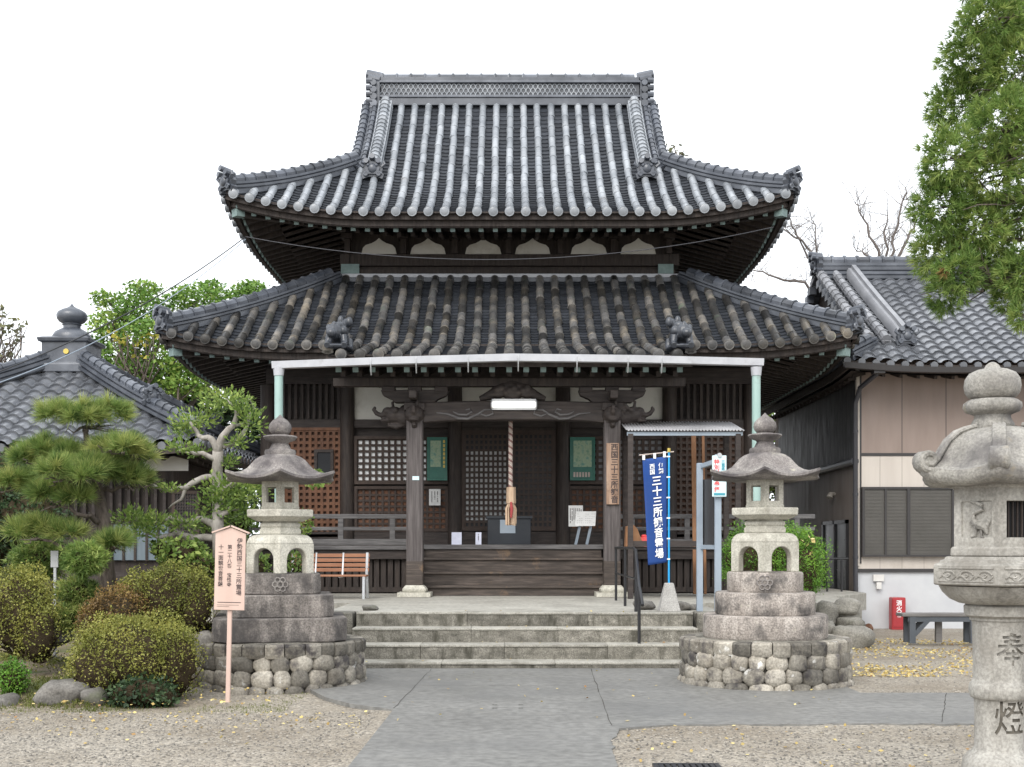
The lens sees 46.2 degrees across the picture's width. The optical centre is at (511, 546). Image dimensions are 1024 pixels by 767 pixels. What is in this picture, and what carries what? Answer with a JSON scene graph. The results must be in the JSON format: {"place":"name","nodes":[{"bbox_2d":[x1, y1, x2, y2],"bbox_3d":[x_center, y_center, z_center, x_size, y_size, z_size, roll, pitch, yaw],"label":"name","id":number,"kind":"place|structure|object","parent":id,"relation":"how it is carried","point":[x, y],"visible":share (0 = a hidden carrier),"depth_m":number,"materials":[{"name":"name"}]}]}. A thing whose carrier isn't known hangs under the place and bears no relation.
{"place":"outdoors","nodes":[
{"label":"outdoors","id":0,"kind":"place"},
{"bbox_2d":[51,574,103,632],"bbox_3d":[-5.159,0.658,14.168,0.685,0.773,0.654,0,0,0],"label":"pine bush","id":1,"kind":"object","parent":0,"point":[74,591],"visible":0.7,"depth_m":14.05,"materials":[{"name":"green plant"}]},
{"bbox_2d":[56,537,112,581],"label":"pine bush","id":2,"kind":"object","parent":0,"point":[82,558],"visible":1,"depth_m":13.79,"materials":[{"name":"green plant"}]},
{"bbox_2d":[0,628,211,708],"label":"soil","id":3,"kind":"structure","parent":0,"point":[45,670],"depth_m":13.56,"materials":[{"name":"brown soil"}]},
{"bbox_2d":[0,692,20,706],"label":"rock","id":4,"kind":"object","parent":3,"relation":"on","point":[6,698],"visible":0.54,"depth_m":11.93,"materials":[{"name":"grey stone"}]},
{"bbox_2d":[0,655,32,694],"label":"bush","id":5,"kind":"object","parent":3,"relation":"on","point":[13,677],"visible":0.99,"depth_m":12.13,"materials":[{"name":"green plant"}]},
{"bbox_2d":[0,556,68,671],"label":"azalea bush","id":6,"kind":"object","parent":3,"relation":"on","point":[28,612],"visible":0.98,"depth_m":12.96,"materials":[{"name":"green plant"}]},
{"bbox_2d":[0,535,68,581],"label":"pine bush","id":7,"kind":"object","parent":3,"relation":"on","point":[38,550],"visible":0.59,"depth_m":15.03,"materials":[{"name":"green plant"}]},
{"bbox_2d":[0,439,72,574],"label":"hedge tree","id":8,"kind":"object","parent":3,"relation":"on","point":[11,503],"visible":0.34,"depth_m":16.81,"materials":[{"name":"green plant"}]},
{"bbox_2d":[51,551,57,656],"bbox_3d":[-5.566,0.800,14.609,0.090,1.500,0.042,0,0,0],"label":"stake sign","id":9,"kind":"object","parent":3,"relation":"on","point":[54,559],"visible":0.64,"depth_m":14.59,"materials":[{"name":"wood"}]},
{"bbox_2d":[32,678,89,705],"bbox_3d":[-4.519,1.494,12.109,0.551,0.310,0.396,0,0,0],"label":"rock","id":10,"kind":"object","parent":3,"relation":"on","point":[53,691],"visible":0.59,"depth_m":11.96,"materials":[{"name":"grey stone"}]},
{"bbox_2d":[52,612,74,646],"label":"shrub","id":11,"kind":"object","parent":3,"relation":"on","point":[64,639],"visible":0.09,"depth_m":14.05,"materials":[{"name":"green plant"}]},
{"bbox_2d":[0,387,167,597],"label":"pine tree","id":12,"kind":"object","parent":3,"relation":"on","point":[71,462],"visible":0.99,"depth_m":14.27,"materials":[{"name":"green plant"}]},
{"bbox_2d":[80,687,108,705],"bbox_3d":[-4.169,1.522,11.999,0.248,0.238,0.264,0,0,0],"label":"rock","id":13,"kind":"object","parent":3,"relation":"on","point":[92,695],"visible":0.67,"depth_m":11.90,"materials":[{"name":"grey stone"}]},
{"bbox_2d":[73,578,160,645],"bbox_3d":[-4.365,0.776,13.281,0.918,0.850,0.855,0,0,0],"label":"azalea bush","id":14,"kind":"object","parent":3,"relation":"on","point":[104,602],"visible":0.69,"depth_m":13.13,"materials":[{"name":"brown plant"}]},
{"bbox_2d":[57,601,212,699],"bbox_3d":[-3.938,1.144,12.486,1.504,1.210,1.404,0,0,-32],"label":"azalea bush","id":15,"kind":"object","parent":3,"relation":"on","point":[113,654],"visible":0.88,"depth_m":12.18,"materials":[{"name":"green plant"}]},
{"bbox_2d":[102,671,180,707],"bbox_3d":[-3.674,1.468,11.934,0.706,0.450,0.664,0,0,35],"label":"plant","id":16,"kind":"object","parent":3,"relation":"on","point":[146,692],"visible":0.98,"depth_m":11.82,"materials":[{"name":"green plant"}]},
{"bbox_2d":[0,650,308,712],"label":"moss","id":17,"kind":"object","parent":3,"relation":"on","point":[85,706],"visible":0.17,"depth_m":11.91,"materials":[{"name":"green plant"}]},
{"bbox_2d":[149,534,214,577],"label":"leafy shrub","id":18,"kind":"object","parent":3,"relation":"on","point":[185,550],"visible":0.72,"depth_m":14.78,"materials":[{"name":"green plant"}]},
{"bbox_2d":[109,384,273,615],"bbox_3d":[-4.080,-0.239,15.264,2.223,3.640,1.069,0,0,0],"label":"garden tree","id":19,"kind":"object","parent":3,"relation":"on","point":[221,510],"visible":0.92,"depth_m":15.12,"materials":[{"name":"green plant"}]},
{"bbox_2d":[212,525,249,701],"bbox_3d":[-2.896,0.730,12.290,0.385,1.901,0.080,1,0,0],"label":"notice board","id":20,"kind":"object","parent":3,"relation":"on","point":[230,568],"visible":0.99,"depth_m":12.27,"materials":[{"name":"pink"}]},
{"bbox_2d":[209,510,272,572],"bbox_3d":[-3.509,0.022,15.719,0.890,1.100,0.554,0,0,24],"label":"leafy shrub","id":21,"kind":"object","parent":3,"relation":"on","point":[263,567],"visible":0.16,"depth_m":15.70,"materials":[{"name":"green plant"}]},
{"bbox_2d":[287,469,330,571],"bbox_3d":[-2.750,-0.286,15.774,0.745,1.491,0.393,0,0,13],"label":"leafy shrub","id":22,"kind":"object","parent":3,"relation":"on","point":[296,567],"visible":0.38,"depth_m":15.71,"materials":[{"name":"green plant"}]},
{"bbox_2d":[112,556,219,641],"bbox_3d":[-3.982,0.581,13.785,1.379,1.107,1.160,0,0,0],"label":"azalea bush","id":23,"kind":"object","parent":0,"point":[187,596],"visible":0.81,"depth_m":13.44,"materials":[{"name":"green plant"}]},
{"bbox_2d":[0,624,973,766],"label":"ground","id":24,"kind":"structure","parent":0,"point":[310,704],"depth_m":10.04,"materials":[{"name":"beige gravel"}]},
{"bbox_2d":[0,304,29,384],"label":"broadleaf tree","id":25,"kind":"object","parent":24,"relation":"on","point":[8,354],"visible":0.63,"depth_m":43.91,"materials":[{"name":"green plant"}]},
{"bbox_2d":[0,304,259,623],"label":"pavilion","id":26,"kind":"structure","parent":24,"relation":"on","point":[88,370],"depth_m":20.93,"materials":[{"name":"grey tile"}]},
{"bbox_2d":[107,330,178,399],"bbox_3d":[-10.598,-2.348,34.557,2.185,7.822,1.266,0,0,0],"label":"broadleaf tree","id":27,"kind":"object","parent":24,"relation":"on","point":[137,365],"visible":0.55,"depth_m":34.47,"materials":[{"name":"green plant"}]},
{"bbox_2d":[84,277,270,413],"bbox_3d":[-9.788,-3.374,35.788,6.088,9.891,3.540,0,0,-19],"label":"broadleaf tree","id":28,"kind":"object","parent":24,"relation":"on","point":[172,368],"visible":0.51,"depth_m":35.66,"materials":[{"name":"green plant"}]},
{"bbox_2d":[174,384,259,538],"bbox_3d":[-9.438,-1.848,36.932,4.447,6.848,2.974,0,0,0],"label":"broadleaf tree","id":29,"kind":"object","parent":24,"relation":"on","point":[228,415],"visible":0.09,"depth_m":36.68,"materials":[{"name":"green plant"}]},
{"bbox_2d":[192,415,367,694],"bbox_3d":[-2.681,0.176,13.876,2.065,3.413,2.043,0,0,-11],"label":"stone lantern","id":30,"kind":"object","parent":24,"relation":"on","point":[289,630],"visible":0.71,"depth_m":13.32,"materials":[{"name":"stone"}]},
{"bbox_2d":[195,630,212,665],"bbox_3d":[-3.443,1.160,13.400,0.264,0.452,0.244,0,0,0],"label":"rock","id":31,"kind":"object","parent":30,"relation":"on","point":[205,636],"visible":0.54,"depth_m":13.31,"materials":[{"name":"grey stone"}]},
{"bbox_2d":[0,638,973,766],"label":"pebbles","id":32,"kind":"object","parent":24,"relation":"on","point":[358,717],"visible":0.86,"depth_m":9.72,"materials":[{"name":"grey gravel"}]},
{"bbox_2d":[1,610,972,766],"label":"fallen leaves","id":33,"kind":"object","parent":24,"relation":"on","point":[853,668],"visible":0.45,"depth_m":14.82,"materials":[{"name":"yellow plant"}]},
{"bbox_2d":[207,586,865,667],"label":"stone terrace","id":34,"kind":"structure","parent":24,"relation":"on","point":[394,630],"depth_m":16.14,"materials":[{"name":"stone"}]},
{"bbox_2d":[291,552,369,598],"bbox_3d":[-3.226,0.510,21.035,1.394,0.814,0.605,0,0,0],"label":"slatted bench","id":35,"kind":"object","parent":34,"relation":"on","point":[365,584],"visible":0.56,"depth_m":21.24,"materials":[{"name":"wood"}]},
{"bbox_2d":[362,605,378,610],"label":"rock","id":36,"kind":"object","parent":34,"relation":"on","point":[369,607],"visible":0.84,"depth_m":16.94,"materials":[{"name":"grey stone"}]},
{"bbox_2d":[152,69,866,596],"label":"temple hall","id":37,"kind":"structure","parent":34,"relation":"on","point":[532,173],"depth_m":24.87,"materials":[{"name":"tile"}]},
{"bbox_2d":[0,236,245,371],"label":"cable","id":38,"kind":"object","parent":37,"relation":"attached to","point":[120,316],"visible":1,"depth_m":20.23,"materials":[{"name":"black paint"}]},
{"bbox_2d":[0,239,245,382],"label":"cable","id":39,"kind":"object","parent":37,"relation":"attached to","point":[121,327],"visible":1,"depth_m":20.37,"materials":[{"name":"paint"}]},
{"bbox_2d":[354,436,447,483],"bbox_3d":[-2.291,-1.793,24.915,1.972,0.996,0.090,0,0,0],"label":"lattice window","id":40,"kind":"structure","parent":37,"relation":"in","point":[377,459],"depth_m":24.91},
{"bbox_2d":[429,489,440,504],"bbox_3d":[-1.599,-1.023,24.834,0.238,0.338,0.015,0,0,0],"label":"paper notice","id":41,"kind":"object","parent":37,"relation":"attached to","point":[434,496],"visible":1,"depth_m":24.83,"materials":[{"name":"white paper"}]},
{"bbox_2d":[427,437,446,479],"bbox_3d":[-1.548,-1.815,24.800,0.417,0.893,0.040,0,0,0],"label":"notice board","id":42,"kind":"object","parent":37,"relation":"attached to","point":[436,458],"depth_m":24.79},
{"bbox_2d":[452,532,461,544],"bbox_3d":[-1.072,-0.158,23.221,0.195,0.241,0.042,0,0,0],"label":"paper sign","id":43,"kind":"object","parent":37,"relation":"on","point":[456,538],"visible":1,"depth_m":23.21,"materials":[{"name":"white paper"}]},
{"bbox_2d":[476,532,480,544],"bbox_3d":[-0.650,-0.158,23.221,0.111,0.241,0.042,0,0,0],"label":"paper sign","id":44,"kind":"object","parent":37,"relation":"on","point":[478,538],"visible":1,"depth_m":23.21,"materials":[{"name":"white paper"}]},
{"bbox_2d":[462,430,508,530],"bbox_3d":[-0.538,-1.370,24.897,1.016,2.080,0.094,0,0,0],"label":"sliding door","id":45,"kind":"structure","parent":37,"relation":"in","point":[485,453],"depth_m":24.87,"materials":[{"name":"brown wood"}]},
{"bbox_2d":[486,516,531,544],"bbox_3d":[-0.056,-0.320,23.700,0.904,0.560,0.560,0,0,0],"label":"offering box","id":46,"kind":"object","parent":37,"relation":"on","point":[500,532],"visible":0.86,"depth_m":23.45,"materials":[{"name":"paint"}]},
{"bbox_2d":[246,227,773,259],"bbox_3d":[-0.048,-6.068,24.000,10.564,0.668,0.016,0,0,0],"label":"cable","id":47,"kind":"object","parent":37,"relation":"attached to","point":[508,259],"visible":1,"depth_m":23.99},
{"bbox_2d":[505,421,516,525],"bbox_3d":[-0.024,-1.456,22.285,0.194,2.131,0.252,0,0,26],"label":"bell rope","id":48,"kind":"object","parent":37,"relation":"hanging from","point":[510,513],"visible":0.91,"depth_m":22.27,"materials":[{"name":"fabric"}]},
{"bbox_2d":[491,399,536,409],"bbox_3d":[0.035,-2.579,21.700,0.832,0.197,0.150,0,0,0],"label":"ceiling lamp","id":49,"kind":"object","parent":37,"relation":"attached to","point":[513,404],"visible":1,"depth_m":21.73,"materials":[{"name":"white plastic"}]},
{"bbox_2d":[271,353,763,501],"bbox_3d":[0.099,-1.208,20.750,8.487,4.237,0.195,0,0,0],"label":"rain gutter","id":50,"kind":"object","parent":37,"relation":"attached to","point":[278,367],"visible":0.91,"depth_m":20.67,"materials":[{"name":"metal"}]},
{"bbox_2d":[512,430,555,530],"bbox_3d":[0.443,-1.370,24.890,0.926,2.080,0.080,0,0,0],"label":"sliding door","id":51,"kind":"structure","parent":37,"relation":"in","point":[534,451],"depth_m":24.87,"materials":[{"name":"brown wood"}]},
{"bbox_2d":[568,505,582,526],"bbox_3d":[1.256,-0.604,23.626,0.283,0.415,0.052,0,0,0],"label":"framed board","id":52,"kind":"object","parent":37,"relation":"on","point":[573,509],"visible":0.69,"depth_m":23.63,"materials":[{"name":"white paper"}]},
{"bbox_2d":[570,437,594,479],"bbox_3d":[1.458,-1.815,24.800,0.516,0.893,0.040,0,0,0],"label":"notice board","id":53,"kind":"object","parent":37,"relation":"attached to","point":[582,458],"depth_m":24.79,"materials":[{"name":"paper"}]},
{"bbox_2d":[575,511,595,544],"bbox_3d":[1.426,-0.363,23.335,0.431,0.654,0.190,0,0,0],"label":"easel board","id":54,"kind":"object","parent":37,"relation":"on","point":[585,518],"visible":1,"depth_m":23.31,"materials":[{"name":"white paper"}]},
{"bbox_2d":[606,443,618,503],"bbox_3d":[1.825,-1.319,21.716,0.230,1.111,0.038,0,0,0],"label":"name plank","id":55,"kind":"object","parent":37,"relation":"attached to","point":[612,473],"visible":1,"depth_m":21.70,"materials":[{"name":"brown wood"}]},
{"bbox_2d":[570,436,662,483],"bbox_3d":[2.181,-1.793,24.915,2.032,0.996,0.090,0,0,0],"label":"lattice window","id":56,"kind":"structure","parent":37,"relation":"in","point":[641,444],"depth_m":24.91,"materials":[{"name":"brown wood"}]},
{"bbox_2d":[614,547,643,643],"bbox_3d":[1.733,0.644,17.868,0.082,1.292,5.065,0,0,1],"label":"handrail","id":57,"kind":"object","parent":34,"relation":"on","point":[638,600],"visible":1,"depth_m":16.73,"materials":[{"name":"black metal"}]},
{"bbox_2d":[633,600,655,609],"bbox_3d":[1.914,0.852,17.402,0.334,0.145,0.270,0,0,0],"label":"rock","id":58,"kind":"object","parent":34,"relation":"on","point":[649,605],"visible":0.69,"depth_m":17.30,"materials":[{"name":"grey stone"}]},
{"bbox_2d":[639,448,680,611],"bbox_3d":[2.074,-0.238,16.900,0.568,2.297,0.295,0,0,0],"label":"banner","id":59,"kind":"object","parent":34,"relation":"on","point":[655,476],"visible":1,"depth_m":16.87,"materials":[{"name":"fabric"}]},
{"bbox_2d":[622,421,744,598],"bbox_3d":[3.023,-0.706,21.551,2.066,3.232,1.302,0,0,0],"label":"shelter","id":60,"kind":"object","parent":34,"relation":"on","point":[726,427],"visible":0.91,"depth_m":21.00,"materials":[{"name":"paint"}]},
{"bbox_2d":[624,525,641,546],"bbox_3d":[2.176,-0.196,21.400,0.327,0.398,0.300,0,0,0],"label":"wooden stand","id":61,"kind":"object","parent":60,"relation":"on","point":[636,536],"visible":0.57,"depth_m":21.25,"materials":[{"name":"orange wood"}]},
{"bbox_2d":[641,535,646,540],"bbox_3d":[2.365,-0.107,21.475,0.160,0.220,0.250,0,0,0],"label":"box","id":62,"kind":"object","parent":60,"relation":"on","point":[643,537],"visible":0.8,"depth_m":21.35,"materials":[{"name":"red"}]},
{"bbox_2d":[678,601,690,610],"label":"rock","id":63,"kind":"object","parent":34,"relation":"on","point":[684,606],"visible":0.69,"depth_m":17.13,"materials":[{"name":"grey stone"}]},
{"bbox_2d":[688,604,695,609],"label":"rock","id":64,"kind":"object","parent":34,"relation":"on","point":[693,606],"visible":0.34,"depth_m":17.19,"materials":[{"name":"grey stone"}]},
{"bbox_2d":[691,436,695,593],"bbox_3d":[3.454,-0.626,22.700,0.091,3.037,0.435,0,0,3],"label":"plank","id":65,"kind":"object","parent":34,"relation":"on","point":[693,454],"visible":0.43,"depth_m":22.72,"materials":[{"name":"brown wood"}]},
{"bbox_2d":[702,436,706,593],"bbox_3d":[3.635,-0.626,22.700,0.052,3.037,0.433,0,0,3],"label":"plank","id":66,"kind":"object","parent":34,"relation":"on","point":[704,551],"visible":0.36,"depth_m":22.58,"materials":[{"name":"brown wood"}]},
{"bbox_2d":[821,558,848,591],"bbox_3d":[6.403,0.576,24.400,0.878,0.708,0.044,0,0,0],"label":"railing","id":67,"kind":"object","parent":34,"relation":"on","point":[841,559],"depth_m":24.38,"materials":[{"name":"grey metal"}]},
{"bbox_2d":[666,143,688,155],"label":"broadleaf tree","id":68,"kind":"object","parent":24,"relation":"on","point":[671,151],"visible":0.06,"depth_m":41.88,"materials":[{"name":"green plant"}]},
{"bbox_2d":[652,763,721,766],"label":"drain cover","id":69,"kind":"object","parent":24,"relation":"on","point":[686,764],"visible":1,"depth_m":8.50,"materials":[{"name":"grey metal"}]},
{"bbox_2d":[696,453,725,610],"bbox_3d":[2.738,0.146,16.513,0.190,2.809,0.878,0,0,-7],"label":"sign frame","id":70,"kind":"object","parent":24,"relation":"on","point":[710,493],"visible":0.74,"depth_m":16.57,"materials":[{"name":"paint"}]},
{"bbox_2d":[677,413,854,690],"bbox_3d":[2.923,0.158,13.881,2.040,3.417,2.068,0,0,12],"label":"stone lantern","id":71,"kind":"object","parent":24,"relation":"on","point":[765,627],"visible":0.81,"depth_m":13.37,"materials":[{"name":"stone"}]},
{"bbox_2d":[768,413,774,500],"bbox_3d":[7.459,-1.619,34.928,1.895,6.365,1.435,0,0,0],"label":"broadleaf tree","id":72,"kind":"object","parent":24,"relation":"on","point":[772,489],"visible":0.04,"depth_m":34.93,"materials":[{"name":"green plant"}]},
{"bbox_2d":[712,519,837,599],"bbox_3d":[4.045,0.269,18.585,1.797,1.616,1.729,0,0,26],"label":"round bush","id":73,"kind":"object","parent":24,"relation":"on","point":[810,561],"visible":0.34,"depth_m":18.09,"materials":[{"name":"green plant"}]},
{"bbox_2d":[748,196,840,288],"bbox_3d":[9.279,-5.165,39.851,3.499,13.435,2.680,0,0,-7],"label":"bare tree","id":74,"kind":"object","parent":24,"relation":"on","point":[807,247],"visible":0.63,"depth_m":39.93,"materials":[{"name":"brown plant"}]},
{"bbox_2d":[828,620,834,633],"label":"rock","id":75,"kind":"object","parent":24,"relation":"on","point":[831,624],"visible":0.12,"depth_m":18.71,"materials":[{"name":"grey stone"}]},
{"bbox_2d":[835,616,865,625],"bbox_3d":[5.444,1.243,19.303,0.450,0.239,0.377,0,0,0],"label":"rock","id":76,"kind":"object","parent":24,"relation":"on","point":[846,620],"visible":0.57,"depth_m":19.17,"materials":[{"name":"grey stone"}]},
{"bbox_2d":[816,600,838,623],"bbox_3d":[5.088,1.078,19.346,0.447,0.433,0.348,0,0,0],"label":"rock","id":77,"kind":"object","parent":76,"relation":"on","point":[829,609],"visible":0.62,"depth_m":19.20,"materials":[{"name":"grey stone"}]},
{"bbox_2d":[834,598,860,615],"bbox_3d":[5.395,0.975,19.412,0.514,0.290,0.355,0,0,0],"label":"rock","id":78,"kind":"object","parent":76,"relation":"on","point":[849,606],"visible":0.91,"depth_m":19.27,"materials":[{"name":"grey stone"}]},
{"bbox_2d":[832,625,875,647],"bbox_3d":[5.296,1.452,18.692,0.743,0.463,0.520,0,0,0],"label":"rock","id":79,"kind":"object","parent":24,"relation":"on","point":[862,636],"visible":0.58,"depth_m":18.49,"materials":[{"name":"grey stone"}]},
{"bbox_2d":[865,623,872,629],"bbox_3d":[7.221,1.640,24.309,0.181,0.169,0.173,0,0,0],"label":"brick","id":80,"kind":"object","parent":24,"relation":"on","point":[869,625],"visible":0.5,"depth_m":24.25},
{"bbox_2d":[829,155,931,256],"bbox_3d":[12.506,-5.870,39.980,4.024,14.845,2.739,0,0,0],"label":"bare tree","id":81,"kind":"object","parent":24,"relation":"on","point":[896,231],"visible":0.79,"depth_m":39.92,"materials":[{"name":"brown plant"}]},
{"bbox_2d":[761,251,1023,628],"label":"house","id":82,"kind":"structure","parent":24,"relation":"on","point":[871,416],"depth_m":24.82,"materials":[{"name":"brown"}]},
{"bbox_2d":[821,520,848,590],"bbox_3d":[7.072,0.180,26.300,0.060,1.500,2.000,0,0,0],"label":"side door","id":83,"kind":"structure","parent":82,"relation":"in","point":[837,530],"depth_m":26.16,"materials":[{"name":"black paint"}]},
{"bbox_2d":[861,487,953,556],"bbox_3d":[8.224,-0.511,24.736,2.024,1.438,0.123,0,0,0],"label":"window","id":84,"kind":"structure","parent":82,"relation":"in","point":[895,521],"depth_m":24.71,"materials":[{"name":"grey metal"}]},
{"bbox_2d":[889,597,905,629],"bbox_3d":[7.888,1.368,24.552,0.284,0.663,0.235,0,0,0],"label":"extinguisher box","id":85,"kind":"object","parent":24,"relation":"on","point":[897,604],"visible":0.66,"depth_m":24.44,"materials":[{"name":"red paint"}]},
{"bbox_2d":[893,599,904,626],"bbox_3d":[7.888,1.358,24.444,0.244,0.564,0.011,0,0,0],"label":"door","id":86,"kind":"structure","parent":85,"relation":"in","point":[897,621],"depth_m":24.44,"materials":[{"name":"red paint"}]},
{"bbox_2d":[896,612,971,642],"bbox_3d":[7.068,1.327,19.610,1.482,0.485,0.340,0,0,0],"label":"garden bench","id":87,"kind":"object","parent":24,"relation":"on","point":[915,624],"visible":0.66,"depth_m":19.46,"materials":[{"name":"grey stone"}]},
{"bbox_2d":[900,0,1023,337],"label":"cedar tree","id":88,"kind":"object","parent":24,"relation":"on","point":[978,88],"visible":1,"depth_m":13.90,"materials":[{"name":"green plant"}]},
{"bbox_2d":[912,362,1023,766],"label":"carved lantern","id":89,"kind":"object","parent":24,"relation":"on","point":[977,465],"visible":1,"depth_m":6.62,"materials":[{"name":"stone"}]},
{"bbox_2d":[0,0,1023,535],"label":"sky","id":90,"kind":"structure","parent":0,"point":[119,119],"materials":[{"name":"white"}]},
{"bbox_2d":[310,668,973,766],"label":"path","id":91,"kind":"structure","parent":0,"point":[566,723],"depth_m":11.42,"materials":[{"name":"concrete"}]}
]}

